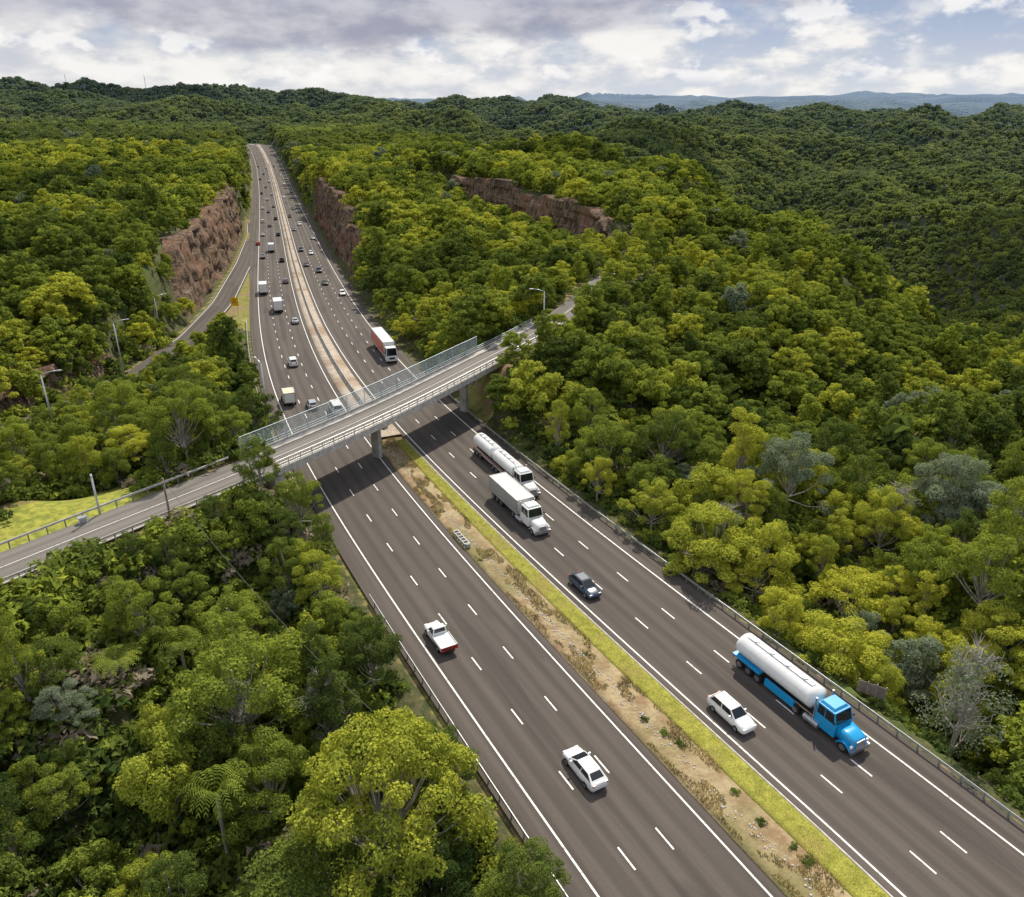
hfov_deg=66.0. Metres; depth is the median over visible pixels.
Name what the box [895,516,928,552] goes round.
gum tree
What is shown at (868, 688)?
fence panel
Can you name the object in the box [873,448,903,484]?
gum tree
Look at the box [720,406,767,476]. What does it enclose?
gum tree
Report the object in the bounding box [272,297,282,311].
box truck
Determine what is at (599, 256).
gum tree
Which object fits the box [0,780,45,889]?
gum tree
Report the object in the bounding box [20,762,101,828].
gum tree
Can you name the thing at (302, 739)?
gum tree
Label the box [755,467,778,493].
gum tree
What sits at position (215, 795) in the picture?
tree fern
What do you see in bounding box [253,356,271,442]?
street lamp
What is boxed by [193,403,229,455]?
gum tree
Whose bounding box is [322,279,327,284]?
sedan car
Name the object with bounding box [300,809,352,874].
gum tree
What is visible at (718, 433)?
gum tree
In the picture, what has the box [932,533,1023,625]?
gum tree
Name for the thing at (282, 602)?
gum tree
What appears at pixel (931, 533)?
gum tree
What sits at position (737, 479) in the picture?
gum tree
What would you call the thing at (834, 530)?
gum tree
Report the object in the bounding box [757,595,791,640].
gum tree
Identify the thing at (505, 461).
tanker truck
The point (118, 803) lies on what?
gum tree
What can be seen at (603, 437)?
gum tree
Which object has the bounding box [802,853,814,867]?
median shrub
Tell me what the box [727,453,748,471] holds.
gum tree
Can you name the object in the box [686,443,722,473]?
gum tree
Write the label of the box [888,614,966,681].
gum tree
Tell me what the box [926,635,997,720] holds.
gum tree
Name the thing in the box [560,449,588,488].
gum tree
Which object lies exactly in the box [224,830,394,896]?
gum tree
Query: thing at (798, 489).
gum tree
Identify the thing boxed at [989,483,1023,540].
gum tree
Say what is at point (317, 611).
gum tree
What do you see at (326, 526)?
gum tree
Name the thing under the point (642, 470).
gum tree
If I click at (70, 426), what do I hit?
gum tree
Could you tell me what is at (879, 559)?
gum tree
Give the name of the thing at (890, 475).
gum tree
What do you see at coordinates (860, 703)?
guardrail
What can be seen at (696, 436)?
gum tree
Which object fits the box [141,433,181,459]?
gum tree
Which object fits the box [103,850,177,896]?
gum tree
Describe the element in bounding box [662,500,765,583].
gum tree
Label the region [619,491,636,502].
gum tree
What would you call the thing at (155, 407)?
gum tree
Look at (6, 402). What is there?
rock cutting
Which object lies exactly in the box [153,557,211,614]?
gum tree
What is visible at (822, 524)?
gum tree
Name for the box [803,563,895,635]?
gum tree
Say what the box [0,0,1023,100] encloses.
sky
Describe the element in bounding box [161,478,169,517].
utility pole
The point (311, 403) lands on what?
hatchback car
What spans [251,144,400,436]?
median sand strip
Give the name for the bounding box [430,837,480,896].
gum tree
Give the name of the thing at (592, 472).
gum tree
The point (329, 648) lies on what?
gum tree
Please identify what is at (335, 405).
van
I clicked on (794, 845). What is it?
median shrub
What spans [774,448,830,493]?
gum tree
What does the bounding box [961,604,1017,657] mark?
gum tree
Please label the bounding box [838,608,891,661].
gum tree
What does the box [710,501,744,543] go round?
bare tree
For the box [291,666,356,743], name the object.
tree
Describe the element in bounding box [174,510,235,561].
gum tree
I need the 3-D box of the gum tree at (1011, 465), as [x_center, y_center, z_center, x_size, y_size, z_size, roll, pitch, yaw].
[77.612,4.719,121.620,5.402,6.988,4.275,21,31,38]
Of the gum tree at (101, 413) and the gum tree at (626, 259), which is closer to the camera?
the gum tree at (101, 413)
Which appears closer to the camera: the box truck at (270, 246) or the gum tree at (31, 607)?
the gum tree at (31, 607)
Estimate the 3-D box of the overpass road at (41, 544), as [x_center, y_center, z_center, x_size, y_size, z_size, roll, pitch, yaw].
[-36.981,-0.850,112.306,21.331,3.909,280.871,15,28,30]
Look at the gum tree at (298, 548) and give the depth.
90.93 m
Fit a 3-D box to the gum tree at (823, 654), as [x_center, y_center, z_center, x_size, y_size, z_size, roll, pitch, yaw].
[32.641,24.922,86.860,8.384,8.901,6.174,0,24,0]
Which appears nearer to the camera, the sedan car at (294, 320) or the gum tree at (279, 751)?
the gum tree at (279, 751)
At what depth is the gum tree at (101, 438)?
109.53 m
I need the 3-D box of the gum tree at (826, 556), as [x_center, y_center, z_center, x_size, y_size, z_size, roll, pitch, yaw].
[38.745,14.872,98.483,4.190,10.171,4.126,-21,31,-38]
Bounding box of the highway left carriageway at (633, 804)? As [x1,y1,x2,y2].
[245,144,785,896]
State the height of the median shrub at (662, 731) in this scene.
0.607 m
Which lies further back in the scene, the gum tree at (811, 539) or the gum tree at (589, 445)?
the gum tree at (589, 445)
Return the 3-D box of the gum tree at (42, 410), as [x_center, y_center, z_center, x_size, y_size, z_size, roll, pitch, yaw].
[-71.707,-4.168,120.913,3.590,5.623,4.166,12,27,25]
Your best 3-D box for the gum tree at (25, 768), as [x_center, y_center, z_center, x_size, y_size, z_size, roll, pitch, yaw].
[-40.071,27.706,65.339,3.003,5.692,2.957,11,26,24]
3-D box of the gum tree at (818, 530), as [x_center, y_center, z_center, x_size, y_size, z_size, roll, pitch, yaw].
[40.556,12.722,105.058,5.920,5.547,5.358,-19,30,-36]
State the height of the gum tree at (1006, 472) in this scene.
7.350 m
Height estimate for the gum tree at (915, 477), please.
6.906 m
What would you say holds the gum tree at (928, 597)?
on the terrain at (36, 514)
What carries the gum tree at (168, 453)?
on the terrain at (36, 514)
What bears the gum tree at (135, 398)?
on the terrain at (36, 514)
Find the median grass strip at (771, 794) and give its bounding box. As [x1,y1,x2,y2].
[396,439,889,896]
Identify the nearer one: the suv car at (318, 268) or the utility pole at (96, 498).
the utility pole at (96, 498)
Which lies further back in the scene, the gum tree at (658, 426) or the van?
the van
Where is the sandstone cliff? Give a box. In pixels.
[448,175,617,243]
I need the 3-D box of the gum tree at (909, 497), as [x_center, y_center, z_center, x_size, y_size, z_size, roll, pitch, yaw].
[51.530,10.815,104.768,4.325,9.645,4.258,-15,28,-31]
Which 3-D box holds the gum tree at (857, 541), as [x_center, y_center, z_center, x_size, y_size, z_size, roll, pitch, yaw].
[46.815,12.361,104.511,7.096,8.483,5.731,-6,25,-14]
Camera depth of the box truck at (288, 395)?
146.28 m
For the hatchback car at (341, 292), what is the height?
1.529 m
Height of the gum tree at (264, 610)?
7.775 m
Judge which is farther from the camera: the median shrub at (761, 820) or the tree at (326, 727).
the tree at (326, 727)
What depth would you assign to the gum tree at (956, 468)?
101.97 m
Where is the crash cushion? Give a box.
[453,530,469,548]
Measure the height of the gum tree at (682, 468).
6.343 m
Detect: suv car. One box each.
[287,356,297,366]
[316,266,321,272]
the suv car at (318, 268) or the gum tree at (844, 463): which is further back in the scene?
the suv car at (318, 268)
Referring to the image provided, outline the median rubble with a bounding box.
[384,443,829,896]
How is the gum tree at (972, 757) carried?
on the terrain at (36, 514)
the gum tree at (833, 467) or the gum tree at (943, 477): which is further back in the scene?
the gum tree at (833, 467)
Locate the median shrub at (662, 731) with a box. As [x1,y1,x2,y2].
[660,726,669,735]
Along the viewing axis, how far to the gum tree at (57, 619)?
74.92 m
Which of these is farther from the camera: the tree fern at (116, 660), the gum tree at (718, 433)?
the gum tree at (718, 433)
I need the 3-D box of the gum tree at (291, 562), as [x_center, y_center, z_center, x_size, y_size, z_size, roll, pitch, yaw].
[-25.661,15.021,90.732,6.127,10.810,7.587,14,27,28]
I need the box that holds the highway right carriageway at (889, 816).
[253,144,1023,896]
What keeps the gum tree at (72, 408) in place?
on the terrain at (36, 514)
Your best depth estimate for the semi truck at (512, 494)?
105.29 m
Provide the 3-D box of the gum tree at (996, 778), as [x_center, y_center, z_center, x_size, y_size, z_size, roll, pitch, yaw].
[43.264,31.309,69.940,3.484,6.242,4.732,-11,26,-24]
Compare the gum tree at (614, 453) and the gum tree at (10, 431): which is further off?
the gum tree at (614, 453)
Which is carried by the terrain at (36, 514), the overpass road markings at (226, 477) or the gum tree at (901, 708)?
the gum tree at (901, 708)
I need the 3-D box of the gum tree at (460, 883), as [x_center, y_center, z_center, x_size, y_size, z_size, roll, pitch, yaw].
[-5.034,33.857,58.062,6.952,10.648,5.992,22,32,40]
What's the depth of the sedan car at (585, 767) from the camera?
65.20 m
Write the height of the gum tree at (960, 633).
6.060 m
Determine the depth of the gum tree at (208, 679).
68.28 m
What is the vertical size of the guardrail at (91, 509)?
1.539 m
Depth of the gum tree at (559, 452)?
122.47 m
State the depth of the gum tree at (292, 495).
99.00 m
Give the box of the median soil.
[382,441,851,896]
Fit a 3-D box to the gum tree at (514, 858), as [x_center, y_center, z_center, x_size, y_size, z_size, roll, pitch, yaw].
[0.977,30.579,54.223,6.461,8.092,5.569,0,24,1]
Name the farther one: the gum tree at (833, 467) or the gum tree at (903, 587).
the gum tree at (833, 467)
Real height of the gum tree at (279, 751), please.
12.137 m
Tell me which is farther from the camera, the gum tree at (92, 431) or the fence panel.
the gum tree at (92, 431)
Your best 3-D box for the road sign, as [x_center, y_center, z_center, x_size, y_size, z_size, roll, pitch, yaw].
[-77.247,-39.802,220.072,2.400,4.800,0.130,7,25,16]
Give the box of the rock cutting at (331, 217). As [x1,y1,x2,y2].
[312,174,365,279]
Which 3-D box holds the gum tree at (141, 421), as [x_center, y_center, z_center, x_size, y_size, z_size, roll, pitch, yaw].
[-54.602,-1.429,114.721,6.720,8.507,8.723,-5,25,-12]
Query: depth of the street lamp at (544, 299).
152.66 m
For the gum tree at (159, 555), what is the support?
on the terrain at (36, 514)
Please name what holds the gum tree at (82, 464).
on the terrain at (36, 514)
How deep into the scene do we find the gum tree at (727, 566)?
91.67 m
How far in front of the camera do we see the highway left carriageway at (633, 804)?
76.89 m
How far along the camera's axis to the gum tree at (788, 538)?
99.12 m
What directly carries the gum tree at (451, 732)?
on the terrain at (36, 514)
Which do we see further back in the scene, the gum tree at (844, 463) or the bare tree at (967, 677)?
the gum tree at (844, 463)
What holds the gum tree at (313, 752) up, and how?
on the terrain at (36, 514)
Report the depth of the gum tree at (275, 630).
84.48 m
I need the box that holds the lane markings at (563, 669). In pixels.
[247,145,1023,896]
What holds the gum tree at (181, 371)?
on the terrain at (36, 514)
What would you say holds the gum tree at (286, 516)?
on the terrain at (36, 514)
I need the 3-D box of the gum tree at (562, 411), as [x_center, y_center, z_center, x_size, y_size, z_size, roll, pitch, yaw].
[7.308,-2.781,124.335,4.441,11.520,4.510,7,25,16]
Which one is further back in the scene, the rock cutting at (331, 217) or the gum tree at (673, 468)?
the rock cutting at (331, 217)
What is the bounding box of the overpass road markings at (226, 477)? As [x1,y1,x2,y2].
[0,273,614,582]
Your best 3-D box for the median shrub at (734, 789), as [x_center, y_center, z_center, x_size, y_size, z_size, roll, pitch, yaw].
[18.250,27.970,64.363,0.992,0.417,0.814,7,25,16]
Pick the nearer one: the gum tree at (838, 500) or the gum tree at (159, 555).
the gum tree at (159, 555)
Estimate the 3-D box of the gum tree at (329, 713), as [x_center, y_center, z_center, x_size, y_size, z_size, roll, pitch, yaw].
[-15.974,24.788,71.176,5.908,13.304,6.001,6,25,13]
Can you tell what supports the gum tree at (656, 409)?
on the terrain at (36, 514)
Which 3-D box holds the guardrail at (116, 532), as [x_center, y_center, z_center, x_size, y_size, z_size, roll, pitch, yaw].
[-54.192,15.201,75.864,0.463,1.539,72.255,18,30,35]
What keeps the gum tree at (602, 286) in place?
on the terrain at (36, 514)
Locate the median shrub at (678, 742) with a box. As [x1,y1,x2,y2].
[674,737,686,746]
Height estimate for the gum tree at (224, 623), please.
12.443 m
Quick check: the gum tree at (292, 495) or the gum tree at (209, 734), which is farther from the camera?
the gum tree at (292, 495)
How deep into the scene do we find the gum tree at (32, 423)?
114.57 m
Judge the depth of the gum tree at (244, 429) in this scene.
116.69 m
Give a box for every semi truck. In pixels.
[371,327,397,362]
[489,472,550,535]
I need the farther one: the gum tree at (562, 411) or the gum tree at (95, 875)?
the gum tree at (562, 411)
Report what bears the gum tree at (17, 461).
on the terrain at (36, 514)
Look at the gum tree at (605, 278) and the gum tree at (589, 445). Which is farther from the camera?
the gum tree at (605, 278)
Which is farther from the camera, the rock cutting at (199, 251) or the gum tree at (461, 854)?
the rock cutting at (199, 251)
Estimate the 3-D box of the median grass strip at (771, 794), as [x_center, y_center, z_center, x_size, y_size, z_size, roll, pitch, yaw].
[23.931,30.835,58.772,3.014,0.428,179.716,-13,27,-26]
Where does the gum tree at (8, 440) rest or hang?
on the terrain at (36, 514)
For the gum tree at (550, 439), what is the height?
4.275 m
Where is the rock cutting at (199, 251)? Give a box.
[160,182,243,316]
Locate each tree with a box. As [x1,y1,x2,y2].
[0,414,37,463]
[0,435,21,455]
[0,460,25,501]
[0,612,45,705]
[0,692,30,740]
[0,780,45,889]
[1,636,84,697]
[2,454,36,488]
[6,755,48,797]
[19,416,47,433]
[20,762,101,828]
[21,595,56,627]
[26,434,73,487]
[27,600,89,649]
[28,677,99,732]
[29,403,54,426]
[33,422,60,442]
[40,452,72,487]
[47,738,99,792]
[50,838,142,896]
[52,394,81,417]
[53,413,96,458]
[58,404,81,423]
[62,434,113,487]
[65,384,92,411]
[67,424,97,442]
[76,410,100,431]
[79,379,150,430]
[84,426,132,461]
[93,575,129,602]
[95,447,136,485]
[96,409,116,423]
[98,602,137,651]
[100,419,146,448]
[100,575,182,652]
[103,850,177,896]
[104,423,153,464]
[108,411,149,449]
[110,766,155,829]
[112,531,150,560]
[112,720,203,863]
[120,394,150,427]
[131,849,209,896]
[133,702,176,764]
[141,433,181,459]
[144,433,183,489]
[145,379,224,455]
[148,532,189,574]
[151,402,214,459]
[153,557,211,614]
[155,364,215,417]
[161,720,257,813]
[163,631,317,762]
[174,426,196,447]
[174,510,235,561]
[183,584,269,650]
[187,589,234,637]
[189,390,237,446]
[192,603,292,719]
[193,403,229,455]
[194,495,230,520]
[199,722,273,791]
[211,674,268,748]
[213,725,308,845]
[214,406,251,442]
[217,530,245,562]
[218,785,269,835]
[222,488,273,548]
[224,600,277,642]
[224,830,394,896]
[225,383,284,434]
[228,426,256,438]
[231,437,281,491]
[254,506,306,552]
[255,536,315,605]
[263,626,291,640]
[269,585,303,627]
[273,471,331,523]
[278,609,338,682]
[280,537,345,586]
[282,725,315,765]
[285,706,500,896]
[290,740,332,804]
[291,549,344,605]
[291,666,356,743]
[293,620,343,711]
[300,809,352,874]
[304,514,339,557]
[306,651,367,748]
[309,589,349,636]
[312,644,345,676]
[332,760,382,814]
[333,612,387,651]
[335,613,402,698]
[386,750,438,834]
[399,838,476,896]
[415,719,480,786]
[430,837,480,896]
[473,876,513,896]
[478,836,570,896]
[536,427,564,449]
[537,292,557,308]
[545,398,571,447]
[549,447,570,468]
[550,447,587,478]
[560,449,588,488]
[567,389,609,436]
[567,415,636,480]
[573,442,617,481]
[581,455,616,501]
[590,284,610,304]
[591,250,607,268]
[596,276,619,294]
[598,427,646,476]
[598,470,628,491]
[616,256,633,274]
[616,477,681,534]
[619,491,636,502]
[621,453,676,522]
[626,422,642,458]
[633,410,699,466]
[642,459,651,472]
[646,404,695,454]
[646,411,709,466]
[651,458,681,491]
[654,518,680,552]
[659,510,721,568]
[660,461,743,522]
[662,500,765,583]
[668,503,693,524]
[670,462,700,489]
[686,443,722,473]
[689,541,762,599]
[692,492,715,523]
[696,436,734,467]
[697,435,715,458]
[706,420,726,458]
[708,472,744,508]
[710,443,732,463]
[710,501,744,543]
[713,468,771,518]
[719,516,802,603]
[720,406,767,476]
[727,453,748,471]
[734,424,769,468]
[743,424,801,470]
[744,431,837,515]
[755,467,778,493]
[755,571,806,607]
[756,585,804,648]
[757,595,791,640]
[758,487,789,529]
[766,531,808,575]
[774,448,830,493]
[778,480,810,508]
[778,612,826,654]
[785,608,888,682]
[788,531,821,573]
[791,599,830,630]
[794,481,824,508]
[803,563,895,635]
[805,534,839,585]
[807,644,843,681]
[808,518,849,555]
[809,524,831,546]
[810,421,868,469]
[812,451,848,488]
[812,470,851,499]
[820,484,864,539]
[824,481,861,517]
[826,446,871,491]
[826,507,855,558]
[831,454,900,543]
[834,629,915,703]
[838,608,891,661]
[841,655,908,710]
[842,472,938,535]
[845,512,894,550]
[847,485,918,551]
[853,547,905,588]
[867,595,922,654]
[868,449,884,476]
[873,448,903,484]
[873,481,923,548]
[873,565,920,606]
[880,537,964,613]
[881,634,944,711]
[888,495,916,541]
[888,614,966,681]
[891,702,924,731]
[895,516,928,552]
[896,436,951,474]
[906,570,949,627]
[908,474,932,480]
[909,464,919,476]
[909,629,1017,757]
[911,452,991,541]
[911,463,948,529]
[911,523,959,571]
[917,704,987,772]
[922,442,957,462]
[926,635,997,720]
[932,475,1004,521]
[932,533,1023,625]
[934,552,972,605]
[937,507,988,557]
[940,447,989,481]
[942,480,1023,540]
[946,627,981,661]
[956,446,995,474]
[958,719,1009,771]
[960,598,1023,690]
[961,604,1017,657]
[972,476,1023,592]
[980,768,1010,794]
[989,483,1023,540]
[995,438,1023,476]
[996,464,1021,482]
[999,457,1023,478]
[1007,525,1023,565]
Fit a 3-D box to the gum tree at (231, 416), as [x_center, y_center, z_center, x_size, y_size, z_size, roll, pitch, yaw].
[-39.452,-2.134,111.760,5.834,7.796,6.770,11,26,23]
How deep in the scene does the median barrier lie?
194.81 m
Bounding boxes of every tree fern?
[86,642,141,678]
[149,625,202,688]
[176,764,245,875]
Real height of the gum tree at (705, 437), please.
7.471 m
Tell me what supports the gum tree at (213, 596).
on the terrain at (36, 514)
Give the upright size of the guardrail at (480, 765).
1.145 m
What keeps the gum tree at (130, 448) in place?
on the terrain at (36, 514)
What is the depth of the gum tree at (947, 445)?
125.09 m
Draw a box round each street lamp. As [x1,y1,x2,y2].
[40,370,61,422]
[113,319,128,374]
[153,293,166,322]
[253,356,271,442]
[530,288,544,330]
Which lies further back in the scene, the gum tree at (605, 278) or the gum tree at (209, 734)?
the gum tree at (605, 278)
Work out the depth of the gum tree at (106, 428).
113.39 m
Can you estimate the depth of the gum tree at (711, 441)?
118.42 m
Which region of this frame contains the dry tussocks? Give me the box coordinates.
[382,437,846,896]
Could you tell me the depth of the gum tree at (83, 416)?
119.27 m
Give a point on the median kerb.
(773, 787)
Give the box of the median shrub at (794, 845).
[788,840,798,850]
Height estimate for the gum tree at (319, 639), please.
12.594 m
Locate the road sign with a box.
[230,297,238,313]
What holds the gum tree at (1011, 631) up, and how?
on the terrain at (36, 514)
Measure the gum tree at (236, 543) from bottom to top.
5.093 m
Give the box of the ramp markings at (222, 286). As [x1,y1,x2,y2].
[174,229,249,340]
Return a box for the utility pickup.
[424,620,457,652]
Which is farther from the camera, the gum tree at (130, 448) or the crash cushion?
the gum tree at (130, 448)
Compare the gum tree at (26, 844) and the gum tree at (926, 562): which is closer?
the gum tree at (26, 844)
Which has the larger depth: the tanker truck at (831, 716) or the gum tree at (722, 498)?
the gum tree at (722, 498)
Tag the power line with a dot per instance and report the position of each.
(264, 603)
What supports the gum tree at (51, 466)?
on the terrain at (36, 514)
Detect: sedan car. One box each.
[291,317,298,323]
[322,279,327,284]
[562,745,607,791]
[568,571,600,598]
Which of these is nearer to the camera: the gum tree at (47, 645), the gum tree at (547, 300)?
the gum tree at (47, 645)
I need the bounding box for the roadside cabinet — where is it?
[77,515,87,523]
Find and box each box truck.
[258,281,267,294]
[268,242,274,251]
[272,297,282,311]
[280,387,296,404]
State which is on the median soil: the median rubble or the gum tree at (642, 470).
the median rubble
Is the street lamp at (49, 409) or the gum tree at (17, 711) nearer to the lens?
the gum tree at (17, 711)
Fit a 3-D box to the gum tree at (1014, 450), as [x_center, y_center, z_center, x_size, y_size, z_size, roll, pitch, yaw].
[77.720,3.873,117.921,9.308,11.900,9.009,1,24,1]
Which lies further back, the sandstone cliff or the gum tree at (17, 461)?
the sandstone cliff
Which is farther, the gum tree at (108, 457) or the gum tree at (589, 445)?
the gum tree at (589, 445)
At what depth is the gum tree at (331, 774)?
55.56 m
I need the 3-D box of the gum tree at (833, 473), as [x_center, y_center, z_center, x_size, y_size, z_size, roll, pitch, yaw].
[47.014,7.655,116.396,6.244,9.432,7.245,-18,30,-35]
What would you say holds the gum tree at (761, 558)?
on the terrain at (36, 514)
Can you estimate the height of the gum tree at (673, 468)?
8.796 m
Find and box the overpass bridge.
[238,318,561,507]
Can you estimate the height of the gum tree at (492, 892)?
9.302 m
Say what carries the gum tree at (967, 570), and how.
on the terrain at (36, 514)
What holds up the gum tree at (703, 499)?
on the terrain at (36, 514)
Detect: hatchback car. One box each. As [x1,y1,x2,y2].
[305,399,318,410]
[339,289,345,295]
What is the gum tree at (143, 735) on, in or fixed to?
on the terrain at (36, 514)
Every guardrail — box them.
[0,457,227,548]
[3,471,263,579]
[246,319,300,493]
[369,594,567,896]
[448,394,1023,823]
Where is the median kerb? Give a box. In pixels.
[405,439,892,896]
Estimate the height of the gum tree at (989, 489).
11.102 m
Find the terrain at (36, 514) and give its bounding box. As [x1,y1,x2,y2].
[0,82,1023,896]
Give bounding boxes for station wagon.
[707,691,756,734]
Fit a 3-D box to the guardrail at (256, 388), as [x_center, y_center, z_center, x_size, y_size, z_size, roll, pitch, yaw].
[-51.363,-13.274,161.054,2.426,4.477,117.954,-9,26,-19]
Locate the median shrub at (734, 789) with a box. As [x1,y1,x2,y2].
[729,787,741,796]
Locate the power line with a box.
[163,480,372,711]
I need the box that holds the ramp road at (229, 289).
[2,223,249,426]
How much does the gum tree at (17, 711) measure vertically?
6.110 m
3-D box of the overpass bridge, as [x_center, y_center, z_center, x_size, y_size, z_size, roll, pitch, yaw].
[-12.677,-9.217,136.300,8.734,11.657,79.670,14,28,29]
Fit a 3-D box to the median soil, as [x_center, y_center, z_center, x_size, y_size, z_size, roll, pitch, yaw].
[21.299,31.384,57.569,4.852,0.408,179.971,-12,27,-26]
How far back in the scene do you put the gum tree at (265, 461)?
95.95 m
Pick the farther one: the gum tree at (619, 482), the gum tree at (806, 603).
the gum tree at (619, 482)
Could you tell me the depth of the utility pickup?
81.53 m
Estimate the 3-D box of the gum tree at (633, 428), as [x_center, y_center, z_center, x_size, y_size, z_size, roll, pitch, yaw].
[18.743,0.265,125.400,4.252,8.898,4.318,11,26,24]
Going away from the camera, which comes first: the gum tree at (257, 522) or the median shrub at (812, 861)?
the median shrub at (812, 861)
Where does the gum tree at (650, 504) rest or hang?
on the terrain at (36, 514)
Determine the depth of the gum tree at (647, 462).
120.05 m
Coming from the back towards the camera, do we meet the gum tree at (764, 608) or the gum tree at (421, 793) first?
the gum tree at (764, 608)
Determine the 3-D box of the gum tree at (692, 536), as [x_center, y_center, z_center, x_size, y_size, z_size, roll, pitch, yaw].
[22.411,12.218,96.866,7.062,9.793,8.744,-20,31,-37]
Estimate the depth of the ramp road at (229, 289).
236.74 m
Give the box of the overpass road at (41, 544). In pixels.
[0,267,630,583]
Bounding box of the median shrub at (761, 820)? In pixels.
[755,816,768,826]
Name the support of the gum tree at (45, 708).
on the terrain at (36, 514)
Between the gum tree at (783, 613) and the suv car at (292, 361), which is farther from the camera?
the suv car at (292, 361)
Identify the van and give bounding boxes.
[329,399,342,414]
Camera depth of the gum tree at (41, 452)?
102.66 m
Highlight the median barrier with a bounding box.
[268,163,363,404]
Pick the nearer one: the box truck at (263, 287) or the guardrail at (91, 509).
the guardrail at (91, 509)
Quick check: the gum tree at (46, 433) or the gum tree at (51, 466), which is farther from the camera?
the gum tree at (46, 433)
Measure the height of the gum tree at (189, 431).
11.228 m
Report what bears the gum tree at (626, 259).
on the terrain at (36, 514)
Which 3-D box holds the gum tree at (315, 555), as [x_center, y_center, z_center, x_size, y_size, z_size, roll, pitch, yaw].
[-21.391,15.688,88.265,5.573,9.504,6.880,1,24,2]
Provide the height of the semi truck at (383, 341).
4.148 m
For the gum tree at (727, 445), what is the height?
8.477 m
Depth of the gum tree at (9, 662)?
67.24 m
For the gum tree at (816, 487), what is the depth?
114.18 m
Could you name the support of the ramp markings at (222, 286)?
on the ramp road at (229, 289)
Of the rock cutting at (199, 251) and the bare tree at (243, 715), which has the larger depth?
the rock cutting at (199, 251)
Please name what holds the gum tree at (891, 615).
on the terrain at (36, 514)
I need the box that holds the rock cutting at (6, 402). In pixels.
[0,350,124,414]
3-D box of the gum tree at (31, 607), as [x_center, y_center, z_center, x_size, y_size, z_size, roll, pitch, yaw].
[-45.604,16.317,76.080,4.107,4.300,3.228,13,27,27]
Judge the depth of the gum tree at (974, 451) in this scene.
115.69 m
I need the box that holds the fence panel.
[857,678,887,699]
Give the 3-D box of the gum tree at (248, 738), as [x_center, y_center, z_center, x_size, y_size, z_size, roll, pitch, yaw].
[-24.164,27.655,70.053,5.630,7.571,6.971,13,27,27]
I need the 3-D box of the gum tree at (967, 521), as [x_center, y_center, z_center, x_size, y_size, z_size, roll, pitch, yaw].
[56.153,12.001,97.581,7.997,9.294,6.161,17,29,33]
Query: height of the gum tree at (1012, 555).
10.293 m
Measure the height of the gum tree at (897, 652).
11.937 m
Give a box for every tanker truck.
[473,433,540,495]
[732,633,869,755]
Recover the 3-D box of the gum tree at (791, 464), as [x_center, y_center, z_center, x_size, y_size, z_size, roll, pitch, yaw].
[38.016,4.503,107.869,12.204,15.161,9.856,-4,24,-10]
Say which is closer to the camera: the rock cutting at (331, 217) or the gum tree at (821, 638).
the gum tree at (821, 638)
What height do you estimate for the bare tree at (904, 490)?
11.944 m
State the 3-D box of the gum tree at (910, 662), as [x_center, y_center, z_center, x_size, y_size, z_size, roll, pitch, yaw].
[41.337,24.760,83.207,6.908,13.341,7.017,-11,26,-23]
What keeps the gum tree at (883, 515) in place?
on the terrain at (36, 514)
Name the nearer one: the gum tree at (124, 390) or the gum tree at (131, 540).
the gum tree at (131, 540)
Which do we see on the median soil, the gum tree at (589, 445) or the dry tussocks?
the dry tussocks
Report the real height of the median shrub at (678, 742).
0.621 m
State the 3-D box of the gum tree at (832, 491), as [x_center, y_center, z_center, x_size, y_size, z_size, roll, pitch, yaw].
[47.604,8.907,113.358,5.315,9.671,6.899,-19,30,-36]
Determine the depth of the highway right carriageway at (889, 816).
78.23 m
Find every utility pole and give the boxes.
[89,474,100,513]
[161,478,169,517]
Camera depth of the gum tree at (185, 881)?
56.53 m
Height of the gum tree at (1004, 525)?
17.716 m
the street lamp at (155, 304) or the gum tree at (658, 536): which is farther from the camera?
the street lamp at (155, 304)

